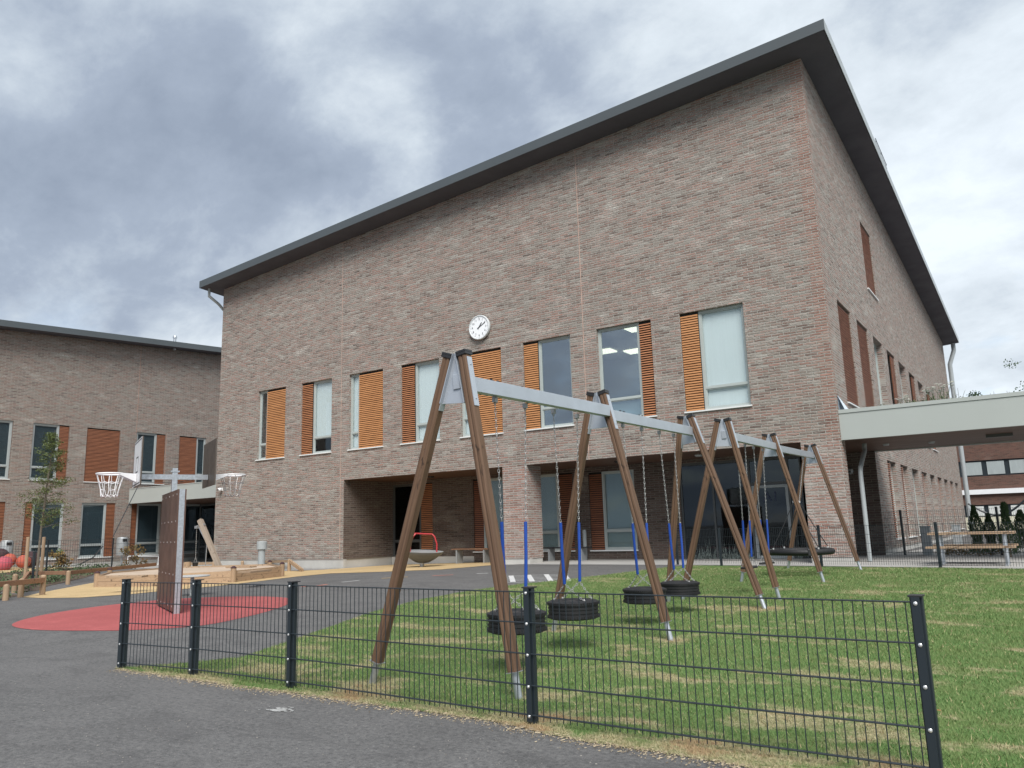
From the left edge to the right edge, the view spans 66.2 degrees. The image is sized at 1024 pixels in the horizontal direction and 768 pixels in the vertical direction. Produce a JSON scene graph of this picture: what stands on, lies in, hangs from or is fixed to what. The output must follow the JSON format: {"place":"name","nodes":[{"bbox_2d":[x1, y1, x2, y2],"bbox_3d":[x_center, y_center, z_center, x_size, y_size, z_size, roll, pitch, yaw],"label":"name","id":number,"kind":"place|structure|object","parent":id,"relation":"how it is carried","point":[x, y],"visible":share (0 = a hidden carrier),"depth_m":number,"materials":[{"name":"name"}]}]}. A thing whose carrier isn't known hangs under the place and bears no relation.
{"place":"outdoors","nodes":[
{"label":"outdoors","id":0,"kind":"place"},
{"bbox_2d":[112,560,212,568],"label":"pavement","id":1,"kind":"structure","parent":0,"point":[151,567],"depth_m":39.13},
{"bbox_2d":[0,538,205,570],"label":"fence","id":2,"kind":"object","parent":1,"relation":"on","point":[145,542],"visible":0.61,"depth_m":32.95,"materials":[{"name":"black metal"}]},
{"bbox_2d":[116,537,127,565],"bbox_3d":[-19.253,8.309,38.787,0.535,1.504,0.520,-9,-13,33],"label":"litter bin","id":3,"kind":"object","parent":1,"relation":"on","point":[121,543],"visible":0.72,"depth_m":38.65,"materials":[{"name":"metal"}]},
{"bbox_2d":[198,504,214,559],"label":"glazed link","id":4,"kind":"object","parent":1,"relation":"on","point":[207,514],"visible":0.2,"depth_m":47.15,"materials":[{"name":"glass"}]},
{"bbox_2d":[129,482,215,503],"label":"link canopy","id":5,"kind":"object","parent":4,"relation":"on","point":[197,493],"visible":0.21,"depth_m":42.58,"materials":[{"name":"grey metal"}]},
{"bbox_2d":[113,480,189,536],"bbox_3d":[-16.577,5.709,36.696,7.017,2.693,2.368,-9,-13,33],"label":"overhead cable","id":6,"kind":"object","parent":5,"relation":"attached to","point":[134,493],"visible":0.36,"depth_m":38.35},
{"bbox_2d":[4,674,652,767],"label":"pavement","id":7,"kind":"structure","parent":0,"point":[218,726],"depth_m":5.08,"materials":[{"name":"asphalt"}]},
{"bbox_2d":[0,529,1023,767],"bbox_3d":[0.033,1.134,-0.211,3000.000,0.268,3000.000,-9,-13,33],"label":"ground","id":8,"kind":"structure","parent":0,"point":[369,737],"depth_m":5.77,"materials":[{"name":"grey asphalt"}]},
{"bbox_2d":[0,575,46,600],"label":"timber rail","id":9,"kind":"object","parent":8,"relation":"on","point":[6,585],"visible":0.9,"depth_m":18.51,"materials":[{"name":"wood"}]},
{"bbox_2d":[0,567,72,572],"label":"rubber surface","id":10,"kind":"object","parent":8,"relation":"on","point":[12,569],"visible":0.25,"depth_m":33.00,"materials":[{"name":"rubber"}]},
{"bbox_2d":[0,556,12,569],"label":"play ball","id":11,"kind":"object","parent":10,"relation":"on","point":[3,559],"visible":0.7,"depth_m":32.51,"materials":[{"name":"pink rubber"}]},
{"bbox_2d":[0,540,13,553],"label":"litter bin","id":12,"kind":"object","parent":10,"relation":"on","point":[5,545],"visible":0.44,"depth_m":34.68,"materials":[{"name":"metal"}]},
{"bbox_2d":[16,555,30,566],"bbox_3d":[-20.818,7.568,33.495,0.560,0.560,0.556,-9,-13,33],"label":"play ball","id":13,"kind":"object","parent":10,"relation":"on","point":[19,563],"visible":0.57,"depth_m":33.28,"materials":[{"name":"plastic"}]},
{"bbox_2d":[23,552,39,566],"bbox_3d":[-21.177,7.716,34.563,0.720,0.720,0.715,-9,-13,33],"label":"play ball","id":14,"kind":"object","parent":10,"relation":"on","point":[30,555],"visible":0.16,"depth_m":34.37,"materials":[{"name":"black rubber"}]},
{"bbox_2d":[0,567,93,598],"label":"planting bed","id":15,"kind":"object","parent":8,"relation":"on","point":[36,587],"visible":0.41,"depth_m":27.87,"materials":[{"name":"soil"}]},
{"bbox_2d":[23,537,29,575],"bbox_3d":[-16.043,5.915,25.957,0.116,1.706,0.110,-9,-13,33],"label":"tree stake","id":16,"kind":"object","parent":15,"relation":"on","point":[26,555],"visible":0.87,"depth_m":25.97,"materials":[{"name":"wood"}]},
{"bbox_2d":[31,552,35,584],"bbox_3d":[-14.817,5.716,24.333,0.070,1.020,0.070,-9,-13,33],"label":"fence post","id":17,"kind":"object","parent":15,"relation":"on","point":[33,565],"visible":0.95,"depth_m":24.33,"materials":[{"name":"metal"}]},
{"bbox_2d":[39,537,45,577],"bbox_3d":[-16.015,6.075,26.787,0.116,1.700,0.110,-9,-13,33],"label":"tree stake","id":18,"kind":"object","parent":15,"relation":"on","point":[42,553],"visible":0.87,"depth_m":26.80,"materials":[{"name":"wood"}]},
{"bbox_2d":[16,432,80,583],"bbox_3d":[-15.028,3.934,25.322,1.921,4.902,1.748,-9,-13,33],"label":"young tree","id":19,"kind":"object","parent":15,"relation":"on","point":[51,445],"visible":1,"depth_m":25.39,"materials":[{"name":"green plant"}]},
{"bbox_2d":[48,550,73,568],"bbox_3d":[-18.458,7.135,31.919,1.090,0.858,0.802,-4,-11,11],"label":"shrub","id":20,"kind":"object","parent":15,"relation":"on","point":[60,559],"visible":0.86,"depth_m":31.81,"materials":[{"name":"green plant"}]},
{"bbox_2d":[0,563,131,599],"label":"ground cover","id":21,"kind":"object","parent":15,"relation":"on","point":[60,576],"visible":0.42,"depth_m":28.62,"materials":[{"name":"plant"}]},
{"bbox_2d":[121,544,146,568],"bbox_3d":[-17.404,7.904,35.964,1.012,1.133,1.400,-9,-13,33],"label":"shrub","id":22,"kind":"object","parent":15,"relation":"in","point":[135,559],"visible":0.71,"depth_m":35.96,"materials":[{"name":"green plant"}]},
{"bbox_2d":[11,563,156,597],"bbox_3d":[-14.115,6.028,24.445,2.756,0.601,12.415,0,-11,-11],"label":"timber rail","id":23,"kind":"object","parent":8,"relation":"on","point":[20,592],"visible":0.81,"depth_m":25.15,"materials":[{"name":"wood"}]},
{"bbox_2d":[0,319,221,566],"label":"school wing","id":24,"kind":"structure","parent":8,"relation":"on","point":[96,402],"depth_m":43.10,"materials":[{"name":"brick"}]},
{"bbox_2d":[0,502,4,540],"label":"window","id":25,"kind":"structure","parent":24,"relation":"in","point":[2,504],"depth_m":38.76,"materials":[{"name":"paint"}]},
{"bbox_2d":[0,420,12,479],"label":"window","id":26,"kind":"structure","parent":24,"relation":"in","point":[5,425],"depth_m":39.33,"materials":[{"name":"glass"}]},
{"bbox_2d":[21,502,63,559],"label":"window","id":27,"kind":"structure","parent":24,"relation":"in","point":[31,528],"depth_m":40.34,"materials":[{"name":"paint"}]},
{"bbox_2d":[29,423,68,481],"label":"window","id":28,"kind":"structure","parent":24,"relation":"in","point":[39,429],"depth_m":40.99,"materials":[{"name":"glass"}]},
{"bbox_2d":[78,503,114,558],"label":"window","id":29,"kind":"structure","parent":24,"relation":"in","point":[97,519],"depth_m":42.61,"materials":[{"name":"paint"}]},
{"bbox_2d":[83,428,119,482],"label":"window","id":30,"kind":"structure","parent":24,"relation":"in","point":[102,445],"depth_m":43.26,"materials":[{"name":"orange wood"}]},
{"bbox_2d":[129,504,160,555],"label":"window","id":31,"kind":"structure","parent":24,"relation":"in","point":[145,518],"depth_m":44.91,"materials":[{"name":"glass"}]},
{"bbox_2d":[137,432,164,484],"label":"window","id":32,"kind":"structure","parent":24,"relation":"in","point":[153,447],"depth_m":45.81,"materials":[{"name":"glass"}]},
{"bbox_2d":[177,436,205,483],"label":"window","id":33,"kind":"structure","parent":24,"relation":"in","point":[191,449],"depth_m":47.79,"materials":[{"name":"paint"}]},
{"bbox_2d":[184,504,199,553],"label":"window","id":34,"kind":"structure","parent":24,"relation":"in","point":[192,510],"depth_m":47.34,"materials":[{"name":"glass"}]},
{"bbox_2d":[12,596,287,630],"bbox_3d":[-6.033,3.937,13.654,4.341,0.067,4.975,-4,-11,11],"label":"court circle","id":35,"kind":"object","parent":8,"relation":"on","point":[103,618],"visible":0.75,"depth_m":12.92,"materials":[{"name":"rubber"}]},
{"bbox_2d":[95,436,245,613],"bbox_3d":[-6.113,2.509,14.112,1.702,2.989,2.131,-6,-11,22],"label":"basketball stand","id":36,"kind":"object","parent":35,"relation":"on","point":[172,537],"visible":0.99,"depth_m":13.90,"materials":[{"name":"metal"}]},
{"bbox_2d":[183,574,209,595],"bbox_3d":[-6.926,4.376,17.016,0.720,0.450,0.720,-9,-13,33],"label":"play table","id":37,"kind":"object","parent":8,"relation":"on","point":[191,577],"visible":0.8,"depth_m":16.96,"materials":[{"name":"laminate"}]},
{"bbox_2d":[191,559,290,570],"bbox_3d":[-10.885,7.409,32.187,8.877,0.582,1.225,-12,-15,43],"label":"timber rail","id":38,"kind":"object","parent":8,"relation":"on","point":[273,561],"visible":0.51,"depth_m":31.65,"materials":[{"name":"wood"}]},
{"bbox_2d":[24,562,490,597],"bbox_3d":[-9.600,6.322,26.068,16.013,0.194,14.867,-9,-13,33],"label":"rubber surface","id":39,"kind":"object","parent":8,"relation":"on","point":[85,590],"visible":0.47,"depth_m":22.80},
{"bbox_2d":[93,560,284,586],"bbox_3d":[-9.436,5.679,23.240,5.199,0.632,11.181,2,-11,-20],"label":"sandbox","id":40,"kind":"object","parent":39,"relation":"on","point":[229,573],"visible":0.69,"depth_m":22.16,"materials":[{"name":"brown wood"}]},
{"bbox_2d":[192,518,221,565],"bbox_3d":[-11.135,6.004,28.916,1.835,2.125,0.214,-9,-13,33],"label":"sand hoist","id":41,"kind":"object","parent":39,"relation":"on","point":[201,527],"visible":0.93,"depth_m":28.97,"materials":[{"name":"wood"}]},
{"bbox_2d":[256,541,266,563],"bbox_3d":[-9.823,6.779,30.825,0.400,1.211,0.400,-9,-13,33],"label":"vent pipe","id":42,"kind":"object","parent":39,"relation":"on","point":[261,547],"visible":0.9,"depth_m":30.73,"materials":[{"name":"metal"}]},
{"bbox_2d":[289,560,303,571],"bbox_3d":[-7.789,6.556,28.347,0.080,0.429,1.167,7,-13,-38],"label":"timber rail","id":43,"kind":"object","parent":39,"relation":"on","point":[296,566],"visible":0.86,"depth_m":28.28,"materials":[{"name":"wood"}]},
{"bbox_2d":[409,533,443,566],"bbox_3d":[-3.081,5.734,27.081,1.452,1.220,1.455,-9,-13,33],"label":"spinning bowl","id":44,"kind":"object","parent":39,"relation":"on","point":[421,557],"visible":0.8,"depth_m":26.71,"materials":[{"name":"grey plastic"}]},
{"bbox_2d":[451,548,489,563],"bbox_3d":[-1.442,6.303,28.827,1.700,0.540,0.400,-9,-13,33],"label":"bench","id":45,"kind":"object","parent":39,"relation":"on","point":[459,556],"visible":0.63,"depth_m":28.80,"materials":[{"name":"concrete"}]},
{"bbox_2d":[258,706,293,711],"bbox_3d":[-1.725,2.406,5.805,0.320,0.001,0.220,-9,-13,33],"label":"ground marking","id":46,"kind":"object","parent":8,"relation":"on","point":[283,709],"visible":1,"depth_m":5.81,"materials":[{"name":"paint"}]},
{"bbox_2d":[284,568,338,570],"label":"gravel","id":47,"kind":"structure","parent":8,"relation":"on","point":[311,569],"depth_m":29.67,"materials":[{"name":"gravel"}]},
{"bbox_2d":[109,668,769,767],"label":"grit","id":48,"kind":"object","parent":8,"relation":"on","point":[399,708],"visible":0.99,"depth_m":5.38,"materials":[{"name":"fine gravel"},{"name":"sand"}]},
{"bbox_2d":[507,574,569,582],"bbox_3d":[0.497,4.443,17.977,1.657,0.034,2.438,-2,-11,2],"label":"ground marking","id":49,"kind":"object","parent":8,"relation":"on","point":[530,578],"visible":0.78,"depth_m":17.89,"materials":[{"name":"white paint"}]},
{"bbox_2d":[199,19,970,568],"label":"school building","id":50,"kind":"structure","parent":8,"relation":"on","point":[735,239],"depth_m":26.33,"materials":[{"name":"brick"}]},
{"bbox_2d":[255,387,285,460],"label":"window","id":51,"kind":"structure","parent":50,"relation":"in","point":[276,399],"depth_m":33.09,"materials":[{"name":"grey paint"}]},
{"bbox_2d":[299,379,331,455],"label":"window","id":52,"kind":"structure","parent":50,"relation":"in","point":[317,396],"depth_m":31.81,"materials":[{"name":"grey paint"}]},
{"bbox_2d":[347,370,382,450],"bbox_3d":[-5.561,1.008,30.181,1.850,2.985,0.260,-9,-13,33],"label":"window","id":53,"kind":"structure","parent":50,"relation":"in","point":[366,388],"depth_m":30.14,"materials":[{"name":"grey paint"}]},
{"bbox_2d":[393,483,432,556],"bbox_3d":[-3.978,5.485,31.648,2.140,2.918,0.075,-9,-13,33],"label":"window","id":54,"kind":"structure","parent":50,"relation":"in","point":[401,493],"depth_m":31.50,"materials":[{"name":"paint"}]},
{"bbox_2d":[400,359,440,444],"bbox_3d":[-3.305,0.666,28.691,1.880,2.985,0.260,-9,-13,33],"label":"window","id":55,"kind":"structure","parent":50,"relation":"in","point":[419,380],"depth_m":28.85,"materials":[{"name":"glass"}]},
{"bbox_2d":[469,315,489,339],"bbox_3d":[-1.130,-1.973,27.432,0.880,0.880,0.115,-9,-13,33],"label":"wall clock","id":56,"kind":"object","parent":50,"relation":"attached to","point":[479,327],"depth_m":27.38,"materials":[{"name":"plastic"}]},
{"bbox_2d":[460,348,503,437],"bbox_3d":[-1.033,0.322,27.189,1.830,2.985,0.260,-9,-13,33],"label":"window","id":57,"kind":"structure","parent":50,"relation":"in","point":[486,364],"depth_m":27.03,"materials":[{"name":"grey paint"}]},
{"bbox_2d":[473,478,503,552],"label":"window","id":58,"kind":"structure","parent":50,"relation":"in","point":[480,535],"depth_m":29.68,"materials":[{"name":"grey paint"}]},
{"bbox_2d":[524,335,574,430],"bbox_3d":[1.191,-0.020,25.696,1.890,2.985,0.220,-9,-13,33],"label":"window","id":59,"kind":"structure","parent":50,"relation":"in","point":[535,418],"depth_m":25.97,"materials":[{"name":"grey paint"}]},
{"bbox_2d":[541,473,575,551],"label":"window","id":60,"kind":"structure","parent":50,"relation":"in","point":[549,496],"depth_m":28.06,"materials":[{"name":"glass"}]},
{"bbox_2d":[589,470,638,550],"bbox_3d":[3.432,4.310,26.733,1.800,2.685,0.200,-9,-13,33],"label":"window","id":61,"kind":"structure","parent":50,"relation":"in","point":[611,519],"depth_m":26.84,"materials":[{"name":"glass"}]},
{"bbox_2d":[598,320,656,416],"bbox_3d":[3.513,-0.372,24.162,1.920,2.985,0.220,-9,-13,33],"label":"window","id":62,"kind":"structure","parent":50,"relation":"in","point":[644,338],"depth_m":23.89,"materials":[{"name":"grey paint"}]},
{"bbox_2d":[680,303,751,412],"bbox_3d":[5.846,-0.722,22.645,1.970,2.985,0.260,-9,-13,33],"label":"window","id":63,"kind":"structure","parent":50,"relation":"in","point":[715,363],"depth_m":22.72,"materials":[{"name":"glass"}]},
{"bbox_2d":[751,484,793,558],"bbox_3d":[7.841,4.144,23.689,1.090,2.180,0.114,-9,-13,33],"label":"door","id":64,"kind":"structure","parent":50,"relation":"in","point":[781,485],"depth_m":23.72,"materials":[{"name":"grey paint"}]},
{"bbox_2d":[837,304,859,407],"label":"window","id":65,"kind":"structure","parent":50,"relation":"in","point":[846,342],"depth_m":22.86,"materials":[{"name":"red wood"}]},
{"bbox_2d":[857,324,873,406],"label":"window","id":66,"kind":"structure","parent":50,"relation":"in","point":[862,337],"depth_m":25.13,"materials":[{"name":"red wood"}]},
{"bbox_2d":[860,225,878,300],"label":"window","id":67,"kind":"structure","parent":50,"relation":"in","point":[865,240],"depth_m":28.25,"materials":[{"name":"red wood"}]},
{"bbox_2d":[874,344,882,404],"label":"window","id":68,"kind":"structure","parent":50,"relation":"in","point":[874,344],"depth_m":28.09,"materials":[{"name":"grey paint"}]},
{"bbox_2d":[888,355,898,403],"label":"window","id":69,"kind":"structure","parent":50,"relation":"in","point":[892,372],"depth_m":29.89,"materials":[{"name":"grey paint"}]},
{"bbox_2d":[887,461,905,539],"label":"window","id":70,"kind":"structure","parent":50,"relation":"in","point":[889,464],"depth_m":26.44,"materials":[{"name":"grey paint"}]},
{"bbox_2d":[901,466,917,537],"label":"window","id":71,"kind":"structure","parent":50,"relation":"in","point":[902,471],"depth_m":28.75,"materials":[{"name":"grey paint"}]},
{"bbox_2d":[909,375,915,401],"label":"window","id":72,"kind":"structure","parent":50,"relation":"in","point":[911,379],"depth_m":34.40,"materials":[{"name":"grey paint"}]},
{"bbox_2d":[922,473,929,525],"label":"window","id":73,"kind":"structure","parent":50,"relation":"in","point":[922,473],"depth_m":33.37,"materials":[{"name":"glass"}]},
{"bbox_2d":[837,391,1023,451],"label":"walkway canopy","id":74,"kind":"object","parent":50,"relation":"attached to","point":[980,420],"visible":1,"depth_m":19.65,"materials":[{"name":"pale grey green painted metal"},{"name":"dark painted soffit"}]},
{"bbox_2d":[922,385,945,400],"bbox_3d":[10.614,0.322,19.704,0.593,0.583,0.325,-9,-13,33],"label":"roof weed","id":75,"kind":"object","parent":74,"relation":"on","point":[927,390],"visible":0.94,"depth_m":19.73,"materials":[{"name":"grey plant"}]},
{"bbox_2d":[930,381,953,399],"bbox_3d":[10.781,0.271,19.631,0.556,0.646,0.234,-12,-15,44],"label":"roof weed","id":76,"kind":"object","parent":74,"relation":"on","point":[943,387],"visible":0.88,"depth_m":19.60,"materials":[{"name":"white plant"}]},
{"bbox_2d":[968,500,1023,515],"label":"overhead cable","id":77,"kind":"object","parent":50,"relation":"attached to","point":[1013,509],"visible":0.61,"depth_m":41.84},
{"bbox_2d":[951,524,962,543],"bbox_3d":[16.736,5.692,29.561,0.310,0.796,0.280,-9,-13,33],"label":"utility cabinet","id":78,"kind":"object","parent":8,"relation":"on","point":[956,536],"visible":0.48,"depth_m":29.47,"materials":[{"name":"metal"}]},
{"bbox_2d":[956,441,1023,529],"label":"brick building","id":79,"kind":"structure","parent":8,"relation":"on","point":[995,474],"depth_m":63.71,"materials":[{"name":"red brick"}]},
{"bbox_2d":[965,462,982,475],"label":"window","id":80,"kind":"structure","parent":79,"relation":"in","point":[974,468],"depth_m":64.66,"materials":[{"name":"glass"}]},
{"bbox_2d":[988,506,1000,513],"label":"window","id":81,"kind":"structure","parent":79,"relation":"in","point":[992,510],"depth_m":63.52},
{"bbox_2d":[986,461,1004,474],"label":"window","id":82,"kind":"structure","parent":79,"relation":"in","point":[993,467],"depth_m":63.83,"materials":[{"name":"glass"}]},
{"bbox_2d":[1009,459,1023,472],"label":"window","id":83,"kind":"structure","parent":79,"relation":"in","point":[1016,466],"depth_m":63.02,"materials":[{"name":"glass"}]},
{"bbox_2d":[1011,505,1023,514],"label":"window","id":84,"kind":"structure","parent":79,"relation":"in","point":[1021,507],"depth_m":62.63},
{"bbox_2d":[0,0,1023,398],"label":"sky","id":85,"kind":"structure","parent":0,"point":[151,150],"materials":[{"name":"grey"}]},
{"bbox_2d":[116,565,1023,767],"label":"lawn","id":86,"kind":"structure","parent":0,"point":[812,738],"depth_m":6.47,"materials":[{"name":"green plant"}]},
{"bbox_2d":[117,579,943,767],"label":"fence","id":87,"kind":"object","parent":86,"relation":"on","point":[927,692],"visible":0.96,"depth_m":5.19,"materials":[{"name":"black metal"}]},
{"bbox_2d":[369,348,765,698],"bbox_3d":[1.195,1.532,9.239,1.805,3.056,6.629,-9,-13,33],"label":"swing frame","id":88,"kind":"object","parent":86,"relation":"on","point":[458,381],"visible":0.85,"depth_m":7.07,"materials":[{"name":"brown wood"}]},
{"bbox_2d":[486,379,546,634],"bbox_3d":[0.013,1.110,7.276,0.544,2.284,0.544,1,-11,-16],"label":"tyre swing","id":89,"kind":"object","parent":88,"relation":"hanging from","point":[518,626],"visible":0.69,"depth_m":7.04,"materials":[{"name":"black rubber"}]},
{"bbox_2d":[547,409,599,620],"bbox_3d":[0.605,1.279,8.341,0.544,2.333,0.544,1,-11,-16],"label":"tyre swing","id":90,"kind":"object","parent":88,"relation":"hanging from","point":[555,613],"visible":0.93,"depth_m":8.03,"materials":[{"name":"black rubber"}]},
{"bbox_2d":[619,410,666,604],"bbox_3d":[1.602,1.544,9.984,0.588,2.399,0.544,2,-11,-19],"label":"tyre swing","id":91,"kind":"object","parent":88,"relation":"hanging from","point":[629,589],"visible":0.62,"depth_m":9.69,"materials":[{"name":"black rubber"}]},
{"bbox_2d":[657,419,700,595],"bbox_3d":[2.268,1.714,11.040,0.581,2.434,0.544,2,-11,-19],"label":"tyre swing","id":92,"kind":"object","parent":88,"relation":"hanging from","point":[682,587],"visible":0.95,"depth_m":10.74,"materials":[{"name":"black rubber"}]},
{"bbox_2d":[682,417,861,599],"bbox_3d":[5.092,2.428,15.166,1.790,3.043,7.128,-9,-13,33],"label":"swing frame","id":93,"kind":"object","parent":86,"relation":"on","point":[724,433],"visible":0.88,"depth_m":14.43,"materials":[{"name":"brown wood"}]},
{"bbox_2d":[735,432,757,568],"bbox_3d":[3.886,1.944,13.177,0.184,2.239,0.639,-8,-12,30],"label":"board swing","id":94,"kind":"object","parent":93,"relation":"hanging from","point":[750,535],"visible":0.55,"depth_m":13.16,"materials":[{"name":"black plastic"}]},
{"bbox_2d":[752,446,774,564],"bbox_3d":[4.501,2.098,14.178,0.184,2.245,0.800,-8,-12,30],"label":"board swing","id":95,"kind":"object","parent":93,"relation":"hanging from","point":[762,563],"visible":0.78,"depth_m":14.21,"materials":[{"name":"black plastic"}]},
{"bbox_2d":[770,457,834,555],"bbox_3d":[5.966,2.519,16.443,1.438,2.102,1.338,1,-11,-14],"label":"nest swing","id":96,"kind":"object","parent":93,"relation":"hanging from","point":[802,551],"visible":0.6,"depth_m":15.90,"materials":[{"name":"black rubber"}]},
{"bbox_2d":[676,522,1023,567],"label":"fence","id":97,"kind":"object","parent":86,"relation":"on","point":[820,557],"visible":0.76,"depth_m":17.64,"materials":[{"name":"black metal"}]},
{"bbox_2d":[506,549,1023,568],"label":"pavement","id":98,"kind":"structure","parent":0,"point":[799,562],"depth_m":21.06,"materials":[{"name":"concrete"}]},
{"bbox_2d":[543,547,591,560],"bbox_3d":[1.869,5.801,26.640,1.700,0.540,0.400,-9,-13,33],"label":"bench","id":99,"kind":"object","parent":98,"relation":"on","point":[551,553],"visible":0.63,"depth_m":26.76,"materials":[{"name":"grey concrete"}]},
{"bbox_2d":[582,530,587,559],"bbox_3d":[2.501,5.550,26.921,0.140,1.100,0.140,-9,-13,33],"label":"standpipe","id":100,"kind":"object","parent":98,"relation":"on","point":[584,534],"visible":0.66,"depth_m":26.91,"materials":[{"name":"metal"}]},
{"bbox_2d":[919,526,932,554],"bbox_3d":[12.171,4.594,23.067,0.282,0.841,0.280,-9,-13,33],"label":"utility cabinet","id":101,"kind":"object","parent":98,"relation":"on","point":[922,530],"visible":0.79,"depth_m":22.97,"materials":[{"name":"metal"}]},
{"bbox_2d":[884,507,1023,554],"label":"fence","id":102,"kind":"object","parent":98,"relation":"on","point":[902,529],"visible":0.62,"depth_m":23.08,"materials":[{"name":"black metal"}]},
{"bbox_2d":[925,531,1018,565],"bbox_3d":[10.497,3.743,17.912,1.736,0.732,1.680,-9,-13,33],"label":"picnic table","id":103,"kind":"object","parent":98,"relation":"on","point":[1007,546],"visible":0.84,"depth_m":17.65,"materials":[{"name":"wood"}]},
{"bbox_2d":[944,548,1000,554],"bbox_3d":[12.983,4.742,22.285,1.788,0.356,0.477,-11,-14,43],"label":"ground cover","id":104,"kind":"object","parent":98,"relation":"on","point":[957,550],"visible":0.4,"depth_m":22.28,"materials":[{"name":"green plant"}]},
{"bbox_2d":[967,505,989,555],"bbox_3d":[12.785,4.021,21.640,0.502,1.411,0.513,7,-14,-39],"label":"conifer","id":105,"kind":"object","parent":98,"relation":"on","point":[974,514],"visible":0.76,"depth_m":21.61,"materials":[{"name":"green plant"}]},
{"bbox_2d":[983,512,999,554],"bbox_3d":[13.404,4.184,21.998,0.447,1.186,0.517,-9,-13,33],"label":"conifer","id":106,"kind":"object","parent":98,"relation":"on","point":[987,519],"visible":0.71,"depth_m":21.95,"materials":[{"name":"green plant"}]},
{"bbox_2d":[996,501,1020,556],"bbox_3d":[13.001,3.801,20.628,0.554,1.461,0.542,-9,-13,33],"label":"conifer","id":107,"kind":"object","parent":98,"relation":"on","point":[1004,511],"visible":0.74,"depth_m":20.60,"materials":[{"name":"green plant"}]},
{"bbox_2d":[1012,509,1023,553],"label":"conifer","id":108,"kind":"object","parent":98,"relation":"on","point":[1019,517],"visible":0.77,"depth_m":20.94,"materials":[{"name":"green plant"}]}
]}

